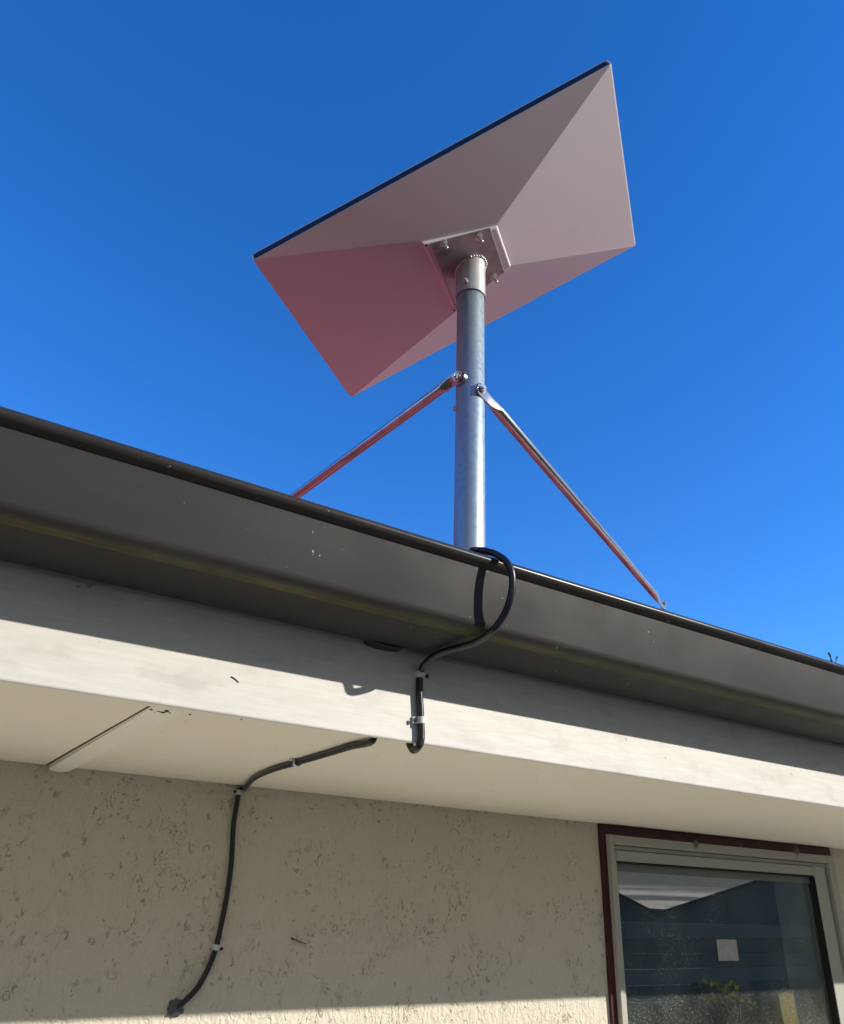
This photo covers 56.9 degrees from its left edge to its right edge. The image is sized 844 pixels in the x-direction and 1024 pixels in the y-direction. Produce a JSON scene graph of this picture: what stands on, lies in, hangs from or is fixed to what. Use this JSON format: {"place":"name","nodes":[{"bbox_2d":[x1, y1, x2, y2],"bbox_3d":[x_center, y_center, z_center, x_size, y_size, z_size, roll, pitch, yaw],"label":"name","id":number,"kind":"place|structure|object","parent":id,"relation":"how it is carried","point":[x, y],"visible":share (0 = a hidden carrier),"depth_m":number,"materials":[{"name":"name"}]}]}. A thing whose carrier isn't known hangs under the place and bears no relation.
{"place":"outdoors","nodes":[
{"label":"outdoors","id":0,"kind":"place"},
{"bbox_2d":[0,0,843,664],"label":"sky","id":1,"kind":"structure","parent":0,"point":[686,386],"materials":[{"name":"blue"}]},
{"label":"ground","id":2,"kind":"structure","parent":0,"visible":0},
{"bbox_2d":[0,406,843,1023],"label":"house","id":3,"kind":"structure","parent":2,"relation":"on","point":[546,804],"depth_m":0.94,"materials":[{"name":"paint"}]},
{"bbox_2d":[167,998,183,1016],"bbox_3d":[-0.301,0.605,0.951,0.022,0.021,0.008,18,-31,-29],"label":"sealant blob","id":4,"kind":"object","parent":3,"relation":"attached to","point":[173,1010],"visible":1,"depth_m":0.95,"materials":[{"name":"grey"}]},
{"bbox_2d":[211,944,222,951],"bbox_3d":[-0.262,0.559,0.999,0.014,0.009,0.009,18,-31,-29],"label":"cable clip","id":5,"kind":"object","parent":3,"relation":"attached to","point":[217,947],"visible":1,"depth_m":1.00,"materials":[{"name":"white plastic"}]},
{"bbox_2d":[233,789,242,795],"bbox_3d":[-0.256,0.390,1.083,0.014,0.008,0.009,18,-31,-29],"label":"cable clip","id":6,"kind":"object","parent":3,"relation":"attached to","point":[237,792],"visible":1,"depth_m":1.08,"materials":[{"name":"white plastic"}]},
{"bbox_2d":[289,758,300,766],"bbox_3d":[-0.140,0.277,0.862,0.014,0.009,0.007,18,-31,-29],"label":"cable clip","id":7,"kind":"object","parent":3,"relation":"attached to","point":[292,760],"visible":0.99,"depth_m":0.86,"materials":[{"name":"white plastic"}]},
{"bbox_2d":[177,547,515,1008],"bbox_3d":[-0.083,0.306,0.875,0.139,0.491,0.584,18,-31,-29],"label":"cable","id":8,"kind":"object","parent":3,"relation":"attached to","point":[492,630],"visible":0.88,"depth_m":0.76,"materials":[{"name":"black plastic"}]},
{"bbox_2d":[412,716,425,723],"bbox_3d":[-0.003,0.200,0.748,0.014,0.007,0.009,18,-31,-29],"label":"cable clip","id":9,"kind":"object","parent":3,"relation":"attached to","point":[418,719],"visible":1,"depth_m":0.75,"materials":[{"name":"white plastic"}]},
{"bbox_2d":[414,670,428,679],"bbox_3d":[0.000,0.161,0.769,0.014,0.007,0.009,18,-31,-29],"label":"cable clip","id":10,"kind":"object","parent":3,"relation":"attached to","point":[418,673],"visible":1,"depth_m":0.77,"materials":[{"name":"white plastic"}]},
{"bbox_2d":[453,289,484,549],"bbox_3d":[0.044,-0.106,1.013,0.090,0.415,0.099,18,-31,-29],"label":"mast pole","id":11,"kind":"object","parent":3,"relation":"on","point":[469,491],"visible":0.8,"depth_m":0.97,"materials":[{"name":"silver metal"}]},
{"bbox_2d":[290,371,462,497],"bbox_3d":[-0.095,-0.080,1.094,0.392,0.107,0.020,-20,-34,38],"label":"support brace","id":12,"kind":"object","parent":11,"relation":"attached to","point":[437,391],"visible":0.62,"depth_m":1.06,"materials":[{"name":"silver metal"}]},
{"bbox_2d":[251,60,634,396],"bbox_3d":[0.059,-0.380,1.126,0.489,0.231,0.312,-6,-27,15],"label":"satellite dish","id":13,"kind":"object","parent":11,"relation":"on","point":[528,202],"visible":0.95,"depth_m":1.07,"materials":[{"name":"plastic"}]},
{"bbox_2d":[476,383,666,609],"bbox_3d":[0.257,0.012,1.204,0.019,0.119,0.662,-16,-31,31],"label":"support brace","id":14,"kind":"object","parent":11,"relation":"attached to","point":[508,422],"visible":0.98,"depth_m":1.14,"materials":[{"name":"silver metal"}]},
{"bbox_2d":[597,823,843,1023],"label":"window","id":15,"kind":"structure","parent":3,"relation":"in","point":[807,893],"depth_m":1.62,"materials":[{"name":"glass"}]},
{"bbox_2d":[716,939,738,960],"bbox_3d":[0.588,0.843,1.499,0.059,0.036,0.001,18,-31,-29],"label":"sticker","id":16,"kind":"object","parent":15,"relation":"attached to","point":[727,950],"visible":1,"depth_m":1.50,"materials":[{"name":"paper"}]},
{"bbox_2d":[793,844,799,855],"bbox_3d":[0.811,0.735,1.685,0.021,0.028,0.011,18,-31,-29],"label":"cobweb","id":17,"kind":"object","parent":3,"relation":"attached to","point":[796,851],"visible":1,"depth_m":1.69,"materials":[{"name":"grey"}]},
{"bbox_2d":[828,652,837,662],"bbox_3d":[0.573,0.239,1.074,0.017,0.095,0.010,18,-31,-29],"label":"gutter weed","id":18,"kind":"object","parent":3,"relation":"on","point":[829,654],"visible":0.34,"depth_m":1.09,"materials":[{"name":"green plant"}]}
]}

